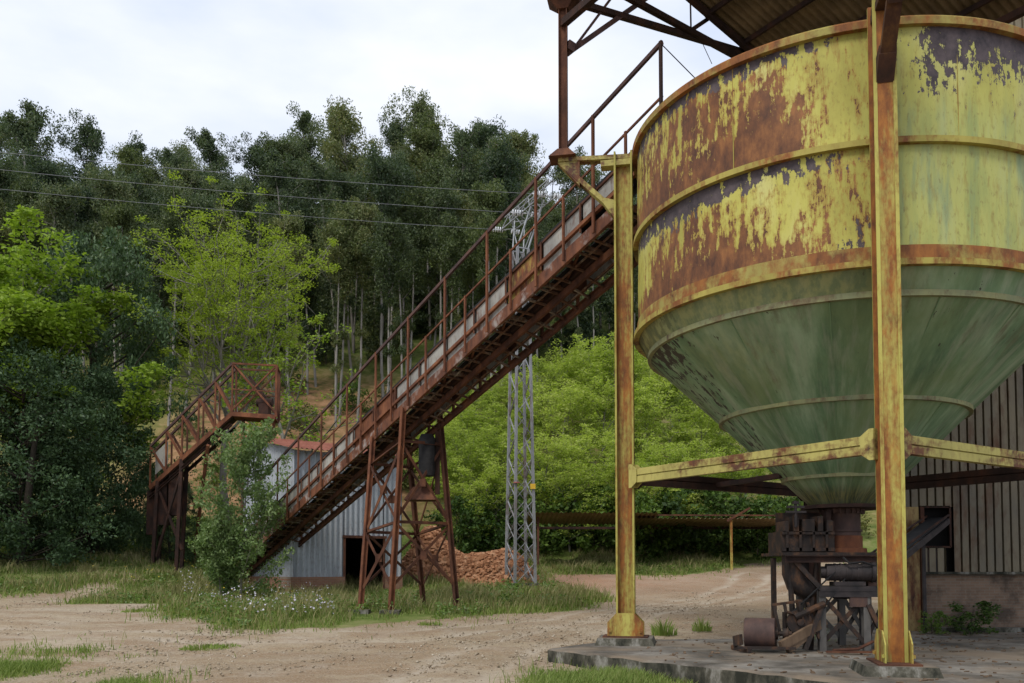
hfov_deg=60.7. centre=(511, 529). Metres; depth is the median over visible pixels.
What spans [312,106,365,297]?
eucalyptus tree
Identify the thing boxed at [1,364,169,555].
evergreen tree
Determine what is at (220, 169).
eucalyptus tree
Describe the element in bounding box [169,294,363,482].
sparse tree
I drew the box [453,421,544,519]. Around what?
robinia tree
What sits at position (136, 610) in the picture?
weed clump
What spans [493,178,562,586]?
lattice pylon
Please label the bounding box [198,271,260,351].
eucalyptus sapling
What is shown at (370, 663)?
ground
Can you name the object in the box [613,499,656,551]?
shrub
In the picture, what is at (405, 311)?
eucalyptus tree
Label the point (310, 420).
scrub bush
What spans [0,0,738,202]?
sky
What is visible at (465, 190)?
eucalyptus tree
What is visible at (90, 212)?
eucalyptus tree
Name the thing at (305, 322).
eucalyptus tree
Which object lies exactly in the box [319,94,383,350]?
eucalyptus tree
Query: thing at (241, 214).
eucalyptus tree
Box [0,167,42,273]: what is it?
eucalyptus tree
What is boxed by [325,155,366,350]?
eucalyptus tree
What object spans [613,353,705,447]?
robinia tree
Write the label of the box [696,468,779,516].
robinia tree
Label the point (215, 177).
eucalyptus tree
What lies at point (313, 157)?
eucalyptus tree
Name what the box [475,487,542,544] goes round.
shrub
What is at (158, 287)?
eucalyptus tree
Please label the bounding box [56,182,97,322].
eucalyptus tree
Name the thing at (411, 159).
eucalyptus tree
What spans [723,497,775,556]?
shrub
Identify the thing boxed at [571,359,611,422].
robinia tree
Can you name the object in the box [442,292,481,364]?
eucalyptus sapling
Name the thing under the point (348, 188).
eucalyptus tree
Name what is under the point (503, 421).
robinia tree
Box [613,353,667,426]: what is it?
robinia tree
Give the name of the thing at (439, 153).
eucalyptus tree
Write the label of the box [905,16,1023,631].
corrugated hall
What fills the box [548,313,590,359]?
eucalyptus sapling
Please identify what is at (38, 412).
evergreen tree
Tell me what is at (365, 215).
eucalyptus tree
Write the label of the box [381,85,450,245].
eucalyptus tree
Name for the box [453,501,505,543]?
shrub
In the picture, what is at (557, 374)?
robinia tree
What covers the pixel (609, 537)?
shrub
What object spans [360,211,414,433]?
eucalyptus tree
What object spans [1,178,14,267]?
eucalyptus tree
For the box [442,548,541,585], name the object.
rubble heap
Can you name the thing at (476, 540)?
shrub
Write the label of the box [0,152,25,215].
eucalyptus tree
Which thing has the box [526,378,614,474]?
robinia tree
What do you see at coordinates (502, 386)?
robinia tree
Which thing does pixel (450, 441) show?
robinia tree
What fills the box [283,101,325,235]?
eucalyptus tree
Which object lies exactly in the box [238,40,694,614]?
belt conveyor
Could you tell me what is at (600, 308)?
eucalyptus sapling
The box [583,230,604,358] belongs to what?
eucalyptus tree
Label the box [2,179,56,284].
eucalyptus tree
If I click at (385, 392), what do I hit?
scrub bush
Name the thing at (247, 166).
eucalyptus tree
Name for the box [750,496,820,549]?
shrub
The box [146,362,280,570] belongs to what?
loading gallery
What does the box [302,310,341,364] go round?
eucalyptus sapling
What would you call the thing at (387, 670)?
gravel
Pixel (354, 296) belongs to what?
eucalyptus tree
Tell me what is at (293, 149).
eucalyptus tree
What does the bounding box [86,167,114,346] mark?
eucalyptus tree
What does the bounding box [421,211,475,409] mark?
eucalyptus tree
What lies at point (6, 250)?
eucalyptus tree
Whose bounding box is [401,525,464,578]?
rubble heap
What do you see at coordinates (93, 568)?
weed clump
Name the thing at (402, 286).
eucalyptus tree
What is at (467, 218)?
eucalyptus tree
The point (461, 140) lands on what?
eucalyptus tree
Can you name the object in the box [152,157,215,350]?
eucalyptus tree
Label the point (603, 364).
robinia tree
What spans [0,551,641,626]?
pale weeds
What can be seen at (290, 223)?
eucalyptus tree
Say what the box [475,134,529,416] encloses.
eucalyptus tree
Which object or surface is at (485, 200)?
eucalyptus tree
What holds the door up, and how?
in the corrugated hall
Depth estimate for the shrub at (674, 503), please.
56.81 m
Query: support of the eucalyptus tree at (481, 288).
on the ground at (370, 663)
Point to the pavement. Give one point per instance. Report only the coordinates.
(773, 664)
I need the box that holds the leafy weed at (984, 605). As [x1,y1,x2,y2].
[939,600,1002,635]
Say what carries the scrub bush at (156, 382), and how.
on the ground at (370, 663)
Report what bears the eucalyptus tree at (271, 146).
on the ground at (370, 663)
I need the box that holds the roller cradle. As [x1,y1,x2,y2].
[731,599,827,652]
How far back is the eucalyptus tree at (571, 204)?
104.24 m
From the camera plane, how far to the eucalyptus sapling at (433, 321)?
109.18 m
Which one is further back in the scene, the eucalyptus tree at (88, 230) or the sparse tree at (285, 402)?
the eucalyptus tree at (88, 230)
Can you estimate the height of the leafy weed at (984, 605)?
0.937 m
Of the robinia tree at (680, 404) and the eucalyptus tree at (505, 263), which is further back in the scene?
the eucalyptus tree at (505, 263)
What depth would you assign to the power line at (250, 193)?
43.52 m
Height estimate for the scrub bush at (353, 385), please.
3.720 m
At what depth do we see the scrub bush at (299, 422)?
75.57 m
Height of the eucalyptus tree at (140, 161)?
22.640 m
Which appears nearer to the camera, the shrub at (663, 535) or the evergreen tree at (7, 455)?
the evergreen tree at (7, 455)
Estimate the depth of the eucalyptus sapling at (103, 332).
98.13 m
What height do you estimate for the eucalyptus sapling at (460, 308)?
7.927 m
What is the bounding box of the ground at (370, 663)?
[0,203,877,682]
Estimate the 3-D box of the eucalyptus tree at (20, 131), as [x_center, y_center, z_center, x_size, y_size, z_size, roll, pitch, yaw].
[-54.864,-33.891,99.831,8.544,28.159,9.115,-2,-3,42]
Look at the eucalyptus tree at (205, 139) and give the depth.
104.27 m
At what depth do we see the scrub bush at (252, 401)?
84.19 m
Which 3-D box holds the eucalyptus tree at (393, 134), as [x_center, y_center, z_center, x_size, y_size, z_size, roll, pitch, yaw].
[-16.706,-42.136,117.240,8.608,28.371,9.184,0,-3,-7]
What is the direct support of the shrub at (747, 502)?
on the ground at (370, 663)
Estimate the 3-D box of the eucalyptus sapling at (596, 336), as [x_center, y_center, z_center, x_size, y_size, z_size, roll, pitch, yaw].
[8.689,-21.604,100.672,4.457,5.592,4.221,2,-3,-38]
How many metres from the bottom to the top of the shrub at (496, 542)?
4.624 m
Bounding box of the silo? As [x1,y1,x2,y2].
[632,15,1023,534]
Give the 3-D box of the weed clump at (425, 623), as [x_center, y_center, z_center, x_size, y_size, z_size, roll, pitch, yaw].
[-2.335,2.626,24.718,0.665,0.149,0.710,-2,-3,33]
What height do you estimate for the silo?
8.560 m
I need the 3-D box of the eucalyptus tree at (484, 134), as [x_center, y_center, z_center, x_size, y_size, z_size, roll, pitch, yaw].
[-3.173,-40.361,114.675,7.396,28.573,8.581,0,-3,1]
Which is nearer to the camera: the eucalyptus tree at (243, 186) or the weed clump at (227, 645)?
the weed clump at (227, 645)
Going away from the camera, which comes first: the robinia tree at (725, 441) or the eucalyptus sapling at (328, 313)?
the robinia tree at (725, 441)
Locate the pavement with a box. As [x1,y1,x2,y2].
[548,623,1023,682]
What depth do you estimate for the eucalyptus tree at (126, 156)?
101.60 m
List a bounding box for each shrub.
[423,495,493,553]
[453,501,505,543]
[454,498,523,552]
[455,508,504,553]
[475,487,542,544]
[494,498,563,555]
[511,480,577,545]
[517,506,567,552]
[539,496,589,542]
[542,481,613,550]
[566,495,615,552]
[570,484,640,552]
[576,484,635,540]
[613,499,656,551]
[635,487,732,556]
[635,490,688,561]
[635,498,708,555]
[656,476,738,551]
[681,490,766,554]
[709,509,749,548]
[717,497,767,545]
[721,509,773,550]
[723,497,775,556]
[746,494,803,557]
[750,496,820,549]
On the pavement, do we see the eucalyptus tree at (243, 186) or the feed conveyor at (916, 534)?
the feed conveyor at (916, 534)
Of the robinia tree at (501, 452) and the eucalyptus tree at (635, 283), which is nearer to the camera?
the robinia tree at (501, 452)
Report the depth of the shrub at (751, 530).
58.44 m
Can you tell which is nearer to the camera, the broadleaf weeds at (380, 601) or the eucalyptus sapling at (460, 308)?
the broadleaf weeds at (380, 601)
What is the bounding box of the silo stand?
[558,0,1023,678]
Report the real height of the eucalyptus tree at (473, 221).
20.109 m
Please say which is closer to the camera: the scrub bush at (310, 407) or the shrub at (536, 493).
the shrub at (536, 493)
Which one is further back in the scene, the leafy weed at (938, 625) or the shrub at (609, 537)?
the shrub at (609, 537)
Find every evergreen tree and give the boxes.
[0,226,221,553]
[0,346,154,565]
[0,354,25,552]
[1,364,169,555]
[130,478,204,563]
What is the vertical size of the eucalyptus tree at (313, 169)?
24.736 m
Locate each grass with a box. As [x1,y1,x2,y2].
[0,513,868,581]
[0,529,729,646]
[0,557,658,663]
[0,657,692,682]
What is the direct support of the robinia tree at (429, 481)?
on the ground at (370, 663)
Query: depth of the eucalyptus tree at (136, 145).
111.73 m
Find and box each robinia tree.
[406,413,464,475]
[414,457,475,502]
[423,400,492,456]
[428,436,500,516]
[430,453,522,551]
[434,426,501,496]
[444,404,507,484]
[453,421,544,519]
[456,387,507,434]
[463,392,551,464]
[478,371,536,432]
[494,370,561,443]
[504,432,594,512]
[507,354,584,433]
[519,455,603,551]
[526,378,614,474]
[535,423,635,530]
[536,330,614,434]
[537,349,589,394]
[560,375,654,486]
[570,336,652,442]
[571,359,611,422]
[572,459,659,544]
[583,433,678,512]
[607,378,709,494]
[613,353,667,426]
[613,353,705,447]
[644,456,703,550]
[646,376,734,454]
[659,438,733,508]
[665,399,738,477]
[696,409,746,459]
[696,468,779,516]
[705,433,775,498]
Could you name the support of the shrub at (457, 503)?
on the ground at (370, 663)
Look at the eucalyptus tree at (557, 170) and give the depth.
107.35 m
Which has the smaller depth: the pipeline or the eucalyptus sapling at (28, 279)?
the pipeline
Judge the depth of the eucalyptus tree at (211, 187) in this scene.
89.27 m
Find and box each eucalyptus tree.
[0,98,70,269]
[0,110,73,277]
[0,113,14,164]
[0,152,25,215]
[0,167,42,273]
[0,198,18,255]
[0,212,15,255]
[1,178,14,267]
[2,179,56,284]
[19,146,80,300]
[24,175,86,300]
[45,108,112,265]
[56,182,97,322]
[59,172,100,371]
[69,215,105,334]
[78,162,142,383]
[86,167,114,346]
[91,166,159,371]
[97,197,149,415]
[100,142,154,350]
[113,130,158,200]
[115,154,155,273]
[131,183,162,293]
[137,192,191,345]
[140,181,201,425]
[147,143,199,306]
[149,149,200,343]
[150,146,191,323]
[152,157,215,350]
[163,139,209,173]
[176,185,220,408]
[180,165,216,367]
[183,126,241,184]
[192,173,228,346]
[193,175,232,385]
[196,205,252,409]
[200,151,233,179]
[205,170,229,347]
[213,172,277,378]
[213,175,262,367]
[225,131,270,274]
[246,145,318,389]
[249,130,292,280]
[250,182,281,359]
[251,134,294,307]
[252,195,271,325]
[267,210,315,429]
[268,195,321,394]
[269,131,309,324]
[273,171,333,386]
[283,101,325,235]
[291,157,350,391]
[295,137,320,234]
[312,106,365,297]
[312,197,368,423]
[312,210,365,426]
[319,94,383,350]
[320,155,337,297]
[323,162,368,389]
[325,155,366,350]
[342,195,380,422]
[345,171,378,352]
[355,142,414,396]
[359,112,408,206]
[360,151,378,304]
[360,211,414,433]
[367,200,401,343]
[373,221,420,377]
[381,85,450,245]
[385,176,426,371]
[386,149,420,389]
[392,149,421,344]
[393,200,439,369]
[399,147,421,332]
[403,110,457,297]
[407,124,452,339]
[411,157,456,346]
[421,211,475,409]
[422,176,466,383]
[422,193,466,335]
[430,187,484,323]
[439,117,486,309]
[454,161,477,293]
[460,178,526,401]
[461,225,500,414]
[464,197,479,308]
[467,114,507,183]
[471,129,532,352]
[471,183,517,379]
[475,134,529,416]
[475,181,524,387]
[476,134,519,274]
[498,129,544,308]
[509,174,554,362]
[510,188,560,390]
[543,207,569,360]
[544,145,584,328]
[544,150,603,230]
[558,243,590,352]
[577,165,608,328]
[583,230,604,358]
[603,229,613,332]
[609,269,637,304]
[633,198,636,331]
[633,253,645,359]
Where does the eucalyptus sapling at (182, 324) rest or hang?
on the ground at (370, 663)
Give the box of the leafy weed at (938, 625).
[917,610,954,634]
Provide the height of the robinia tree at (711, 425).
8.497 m
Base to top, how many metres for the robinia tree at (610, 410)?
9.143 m
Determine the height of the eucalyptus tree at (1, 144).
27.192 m
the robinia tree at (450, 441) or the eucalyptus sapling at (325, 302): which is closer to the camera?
the robinia tree at (450, 441)
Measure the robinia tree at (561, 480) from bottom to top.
6.519 m
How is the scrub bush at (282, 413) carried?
on the ground at (370, 663)
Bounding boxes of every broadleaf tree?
[0,204,169,555]
[0,253,89,395]
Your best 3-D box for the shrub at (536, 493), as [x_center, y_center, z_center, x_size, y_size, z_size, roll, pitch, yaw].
[1.680,-0.926,60.175,5.507,5.212,5.698,3,-4,-45]
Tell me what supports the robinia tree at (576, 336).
on the ground at (370, 663)
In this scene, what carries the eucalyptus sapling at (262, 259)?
on the ground at (370, 663)
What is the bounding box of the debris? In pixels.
[640,631,1023,682]
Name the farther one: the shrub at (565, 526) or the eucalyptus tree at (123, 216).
the eucalyptus tree at (123, 216)
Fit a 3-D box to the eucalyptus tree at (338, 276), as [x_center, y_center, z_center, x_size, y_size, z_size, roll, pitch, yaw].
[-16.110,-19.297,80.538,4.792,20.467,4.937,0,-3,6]
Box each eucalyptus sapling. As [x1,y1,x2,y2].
[8,269,58,301]
[87,297,116,348]
[101,303,148,354]
[118,303,169,361]
[158,314,188,356]
[160,267,202,344]
[161,294,186,335]
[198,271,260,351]
[245,232,273,291]
[247,300,285,357]
[296,288,343,349]
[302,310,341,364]
[323,284,356,321]
[353,259,379,312]
[353,290,410,360]
[355,307,389,348]
[393,266,435,336]
[407,266,437,331]
[411,260,464,329]
[438,288,468,329]
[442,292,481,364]
[500,332,538,368]
[501,293,550,354]
[547,306,601,356]
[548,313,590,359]
[580,275,635,357]
[581,320,608,350]
[603,273,637,329]
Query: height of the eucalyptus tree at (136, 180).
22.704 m
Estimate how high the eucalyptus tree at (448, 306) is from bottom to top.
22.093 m
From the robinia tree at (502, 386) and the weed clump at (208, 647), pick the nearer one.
the weed clump at (208, 647)
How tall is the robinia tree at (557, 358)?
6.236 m
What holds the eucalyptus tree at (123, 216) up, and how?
on the ground at (370, 663)
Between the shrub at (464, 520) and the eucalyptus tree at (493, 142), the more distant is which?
the eucalyptus tree at (493, 142)
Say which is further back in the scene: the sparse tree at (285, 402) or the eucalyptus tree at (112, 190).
the eucalyptus tree at (112, 190)
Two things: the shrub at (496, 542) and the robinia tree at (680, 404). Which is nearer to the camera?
the shrub at (496, 542)
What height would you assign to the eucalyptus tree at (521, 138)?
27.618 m
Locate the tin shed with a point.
(330, 552)
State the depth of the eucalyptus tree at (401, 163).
89.81 m
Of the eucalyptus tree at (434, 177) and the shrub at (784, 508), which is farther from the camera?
the eucalyptus tree at (434, 177)
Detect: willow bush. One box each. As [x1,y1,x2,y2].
[185,513,250,595]
[190,417,294,597]
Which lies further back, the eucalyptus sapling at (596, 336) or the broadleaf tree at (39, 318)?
the eucalyptus sapling at (596, 336)
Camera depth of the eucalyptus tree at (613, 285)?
95.02 m
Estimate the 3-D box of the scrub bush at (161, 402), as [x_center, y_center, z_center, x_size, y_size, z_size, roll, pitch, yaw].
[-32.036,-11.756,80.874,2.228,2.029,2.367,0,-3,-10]
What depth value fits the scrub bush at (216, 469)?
66.34 m
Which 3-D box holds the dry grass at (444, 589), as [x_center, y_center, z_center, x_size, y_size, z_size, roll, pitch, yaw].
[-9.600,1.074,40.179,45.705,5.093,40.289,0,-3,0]
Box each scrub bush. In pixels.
[146,379,164,388]
[154,391,178,410]
[169,423,192,441]
[170,417,185,429]
[183,416,209,434]
[192,462,219,489]
[202,454,219,472]
[228,379,259,403]
[234,386,265,410]
[268,363,299,386]
[271,404,303,427]
[280,373,308,394]
[281,401,318,426]
[285,409,324,439]
[294,411,324,428]
[324,404,338,415]
[330,380,356,404]
[332,380,371,414]
[377,385,386,397]
[402,459,407,484]
[402,468,440,490]
[861,511,876,537]
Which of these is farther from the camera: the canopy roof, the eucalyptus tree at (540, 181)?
the eucalyptus tree at (540, 181)
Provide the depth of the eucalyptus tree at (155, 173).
108.30 m
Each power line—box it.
[0,152,531,193]
[0,169,510,212]
[2,189,481,228]
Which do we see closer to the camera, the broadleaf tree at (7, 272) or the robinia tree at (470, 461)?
the broadleaf tree at (7, 272)
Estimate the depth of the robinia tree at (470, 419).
68.71 m
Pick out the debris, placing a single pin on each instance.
(832, 656)
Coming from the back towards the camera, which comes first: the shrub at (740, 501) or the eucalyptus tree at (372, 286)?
the eucalyptus tree at (372, 286)
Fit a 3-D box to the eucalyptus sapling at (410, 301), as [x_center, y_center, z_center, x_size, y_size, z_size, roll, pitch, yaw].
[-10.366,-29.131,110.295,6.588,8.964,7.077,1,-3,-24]
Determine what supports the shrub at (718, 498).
on the ground at (370, 663)
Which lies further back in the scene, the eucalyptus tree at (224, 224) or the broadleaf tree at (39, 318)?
the eucalyptus tree at (224, 224)
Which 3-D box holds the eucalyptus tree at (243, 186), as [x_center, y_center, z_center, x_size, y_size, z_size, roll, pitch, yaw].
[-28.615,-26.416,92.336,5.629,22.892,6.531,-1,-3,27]
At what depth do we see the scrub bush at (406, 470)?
67.61 m
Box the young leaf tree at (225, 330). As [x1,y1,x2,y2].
[93,169,341,510]
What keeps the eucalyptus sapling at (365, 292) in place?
on the ground at (370, 663)
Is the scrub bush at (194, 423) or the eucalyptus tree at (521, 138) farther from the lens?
the eucalyptus tree at (521, 138)
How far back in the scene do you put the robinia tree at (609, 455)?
62.67 m
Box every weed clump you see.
[77,563,98,571]
[122,607,152,612]
[179,643,228,650]
[218,643,240,647]
[417,620,441,625]
[647,617,677,636]
[691,615,711,631]
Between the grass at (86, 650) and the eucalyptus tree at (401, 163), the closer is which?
the grass at (86, 650)
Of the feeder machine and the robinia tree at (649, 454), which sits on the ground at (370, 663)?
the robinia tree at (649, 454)
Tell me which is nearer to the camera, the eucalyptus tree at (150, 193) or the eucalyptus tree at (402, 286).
the eucalyptus tree at (402, 286)
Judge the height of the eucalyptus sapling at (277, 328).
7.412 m
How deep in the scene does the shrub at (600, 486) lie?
59.78 m
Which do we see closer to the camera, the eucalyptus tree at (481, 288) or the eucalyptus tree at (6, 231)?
the eucalyptus tree at (6, 231)
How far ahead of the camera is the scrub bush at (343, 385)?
86.94 m
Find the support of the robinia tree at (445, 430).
on the ground at (370, 663)
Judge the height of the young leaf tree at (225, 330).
23.653 m
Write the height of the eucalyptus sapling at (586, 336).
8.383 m
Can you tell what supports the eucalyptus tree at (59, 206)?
on the ground at (370, 663)
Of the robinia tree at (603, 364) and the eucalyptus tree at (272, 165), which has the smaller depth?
the robinia tree at (603, 364)
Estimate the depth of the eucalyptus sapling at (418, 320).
107.98 m
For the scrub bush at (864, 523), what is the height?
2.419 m
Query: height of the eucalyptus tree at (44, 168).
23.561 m
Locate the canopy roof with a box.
[547,0,1023,165]
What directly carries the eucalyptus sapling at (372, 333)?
on the ground at (370, 663)
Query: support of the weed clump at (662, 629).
on the ground at (370, 663)
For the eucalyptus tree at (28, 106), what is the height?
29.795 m
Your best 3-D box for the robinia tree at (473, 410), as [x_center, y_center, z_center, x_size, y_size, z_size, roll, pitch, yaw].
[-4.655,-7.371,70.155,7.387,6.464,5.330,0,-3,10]
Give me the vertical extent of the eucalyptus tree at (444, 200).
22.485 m
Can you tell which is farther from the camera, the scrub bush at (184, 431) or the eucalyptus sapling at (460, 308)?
the eucalyptus sapling at (460, 308)
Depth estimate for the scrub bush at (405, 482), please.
67.41 m
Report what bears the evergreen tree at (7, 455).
on the ground at (370, 663)
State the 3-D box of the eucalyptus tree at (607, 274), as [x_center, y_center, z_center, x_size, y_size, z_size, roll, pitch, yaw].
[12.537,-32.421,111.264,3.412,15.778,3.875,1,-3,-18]
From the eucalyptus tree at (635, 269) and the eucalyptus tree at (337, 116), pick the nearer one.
the eucalyptus tree at (635, 269)
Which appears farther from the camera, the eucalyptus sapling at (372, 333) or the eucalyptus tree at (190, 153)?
the eucalyptus tree at (190, 153)
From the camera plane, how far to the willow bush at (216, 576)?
34.69 m
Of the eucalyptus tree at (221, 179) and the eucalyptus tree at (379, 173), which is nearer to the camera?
the eucalyptus tree at (379, 173)
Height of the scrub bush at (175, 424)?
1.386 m
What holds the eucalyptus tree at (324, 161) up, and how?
on the ground at (370, 663)
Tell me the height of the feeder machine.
2.944 m
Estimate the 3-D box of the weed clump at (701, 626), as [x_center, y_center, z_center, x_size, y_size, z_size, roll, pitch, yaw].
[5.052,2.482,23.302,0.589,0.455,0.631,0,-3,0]
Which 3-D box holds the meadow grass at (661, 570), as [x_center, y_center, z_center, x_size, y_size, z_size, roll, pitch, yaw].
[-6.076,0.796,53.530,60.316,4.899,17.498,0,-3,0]
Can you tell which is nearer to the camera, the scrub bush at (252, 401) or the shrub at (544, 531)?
the shrub at (544, 531)
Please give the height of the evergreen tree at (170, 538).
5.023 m
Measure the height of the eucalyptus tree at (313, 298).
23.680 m
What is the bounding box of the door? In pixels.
[906,507,920,630]
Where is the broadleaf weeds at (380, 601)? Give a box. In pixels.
[0,528,720,629]
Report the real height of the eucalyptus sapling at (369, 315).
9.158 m
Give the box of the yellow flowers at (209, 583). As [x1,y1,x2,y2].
[70,554,322,604]
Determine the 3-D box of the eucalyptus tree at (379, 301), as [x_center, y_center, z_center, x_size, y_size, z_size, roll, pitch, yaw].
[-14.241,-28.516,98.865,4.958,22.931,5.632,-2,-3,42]
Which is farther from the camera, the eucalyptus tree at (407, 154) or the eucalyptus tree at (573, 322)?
the eucalyptus tree at (407, 154)
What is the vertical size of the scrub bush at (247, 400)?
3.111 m
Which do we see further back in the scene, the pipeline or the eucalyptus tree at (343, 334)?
the eucalyptus tree at (343, 334)
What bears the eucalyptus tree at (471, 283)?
on the ground at (370, 663)
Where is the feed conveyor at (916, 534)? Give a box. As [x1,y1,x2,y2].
[833,514,949,644]
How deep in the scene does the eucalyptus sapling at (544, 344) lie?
100.88 m
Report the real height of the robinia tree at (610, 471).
6.671 m
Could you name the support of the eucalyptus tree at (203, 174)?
on the ground at (370, 663)
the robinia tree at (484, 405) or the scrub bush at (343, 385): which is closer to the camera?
the robinia tree at (484, 405)
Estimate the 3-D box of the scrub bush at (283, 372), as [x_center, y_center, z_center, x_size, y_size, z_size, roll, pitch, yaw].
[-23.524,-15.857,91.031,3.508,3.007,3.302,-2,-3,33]
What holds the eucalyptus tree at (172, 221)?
on the ground at (370, 663)
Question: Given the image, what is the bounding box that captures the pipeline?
[527,507,775,569]
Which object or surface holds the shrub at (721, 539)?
on the ground at (370, 663)
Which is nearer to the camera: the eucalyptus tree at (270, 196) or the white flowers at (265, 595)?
the white flowers at (265, 595)
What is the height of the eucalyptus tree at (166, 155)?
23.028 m
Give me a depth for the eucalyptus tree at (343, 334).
81.33 m
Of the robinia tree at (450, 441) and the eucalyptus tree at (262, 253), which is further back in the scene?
the eucalyptus tree at (262, 253)
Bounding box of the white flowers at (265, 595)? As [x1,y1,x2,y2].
[180,567,334,613]
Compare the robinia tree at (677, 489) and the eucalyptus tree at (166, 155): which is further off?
the eucalyptus tree at (166, 155)
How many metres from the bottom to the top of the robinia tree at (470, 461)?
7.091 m
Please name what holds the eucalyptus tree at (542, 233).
on the ground at (370, 663)
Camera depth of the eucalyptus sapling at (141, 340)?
94.11 m
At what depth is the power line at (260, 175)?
41.27 m
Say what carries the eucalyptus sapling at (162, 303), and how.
on the ground at (370, 663)
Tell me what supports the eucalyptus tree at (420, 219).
on the ground at (370, 663)
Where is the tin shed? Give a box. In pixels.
[240,435,402,593]
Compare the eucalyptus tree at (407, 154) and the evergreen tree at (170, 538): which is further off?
the eucalyptus tree at (407, 154)
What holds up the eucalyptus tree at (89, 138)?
on the ground at (370, 663)
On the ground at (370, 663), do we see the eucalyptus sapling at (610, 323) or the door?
the eucalyptus sapling at (610, 323)
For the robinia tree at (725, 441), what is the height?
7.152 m
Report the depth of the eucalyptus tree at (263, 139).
111.07 m
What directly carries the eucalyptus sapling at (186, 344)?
on the ground at (370, 663)
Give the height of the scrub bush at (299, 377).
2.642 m
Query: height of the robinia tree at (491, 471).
6.942 m
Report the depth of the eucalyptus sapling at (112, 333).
96.51 m
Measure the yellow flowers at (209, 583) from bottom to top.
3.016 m
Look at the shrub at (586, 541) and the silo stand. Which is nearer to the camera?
the silo stand
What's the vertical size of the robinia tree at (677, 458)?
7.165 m
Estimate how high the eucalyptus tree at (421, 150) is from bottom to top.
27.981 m
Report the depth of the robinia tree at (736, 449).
75.94 m
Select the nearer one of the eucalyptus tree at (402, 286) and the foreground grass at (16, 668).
the foreground grass at (16, 668)
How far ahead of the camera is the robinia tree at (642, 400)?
67.29 m
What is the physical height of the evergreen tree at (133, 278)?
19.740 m
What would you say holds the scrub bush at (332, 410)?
on the ground at (370, 663)
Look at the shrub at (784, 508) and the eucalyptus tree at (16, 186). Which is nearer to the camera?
the shrub at (784, 508)
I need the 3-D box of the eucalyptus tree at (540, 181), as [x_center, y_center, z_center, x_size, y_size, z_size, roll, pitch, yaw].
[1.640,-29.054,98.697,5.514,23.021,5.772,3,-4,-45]
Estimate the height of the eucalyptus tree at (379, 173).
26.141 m
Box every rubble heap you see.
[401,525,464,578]
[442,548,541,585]
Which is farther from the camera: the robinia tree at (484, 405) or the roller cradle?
the robinia tree at (484, 405)
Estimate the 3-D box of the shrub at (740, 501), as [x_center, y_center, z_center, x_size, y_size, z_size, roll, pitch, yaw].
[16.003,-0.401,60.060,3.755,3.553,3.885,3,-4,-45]
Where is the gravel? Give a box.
[0,573,788,682]
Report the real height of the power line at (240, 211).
1.386 m
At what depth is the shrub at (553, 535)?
58.12 m
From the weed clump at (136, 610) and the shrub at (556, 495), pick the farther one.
the shrub at (556, 495)
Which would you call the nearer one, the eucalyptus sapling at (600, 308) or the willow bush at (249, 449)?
the willow bush at (249, 449)
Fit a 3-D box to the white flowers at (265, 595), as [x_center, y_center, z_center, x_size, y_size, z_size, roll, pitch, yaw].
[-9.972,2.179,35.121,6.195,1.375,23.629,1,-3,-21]
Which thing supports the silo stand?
on the pavement
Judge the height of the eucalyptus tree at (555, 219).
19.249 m
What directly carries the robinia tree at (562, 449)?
on the ground at (370, 663)
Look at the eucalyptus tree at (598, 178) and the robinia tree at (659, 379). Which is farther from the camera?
the eucalyptus tree at (598, 178)
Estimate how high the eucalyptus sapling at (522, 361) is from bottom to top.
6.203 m
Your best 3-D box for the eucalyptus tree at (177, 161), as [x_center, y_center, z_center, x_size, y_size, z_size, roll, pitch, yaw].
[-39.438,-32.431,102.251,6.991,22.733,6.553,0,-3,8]
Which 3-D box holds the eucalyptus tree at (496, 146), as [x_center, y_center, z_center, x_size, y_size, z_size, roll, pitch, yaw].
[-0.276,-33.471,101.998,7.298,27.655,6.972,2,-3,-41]
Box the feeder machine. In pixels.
[761,501,877,652]
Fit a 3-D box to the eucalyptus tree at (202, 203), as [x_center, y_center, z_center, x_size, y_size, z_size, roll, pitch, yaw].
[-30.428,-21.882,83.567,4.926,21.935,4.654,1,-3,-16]
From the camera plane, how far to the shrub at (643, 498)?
56.70 m
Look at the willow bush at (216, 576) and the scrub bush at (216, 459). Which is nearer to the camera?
the willow bush at (216, 576)

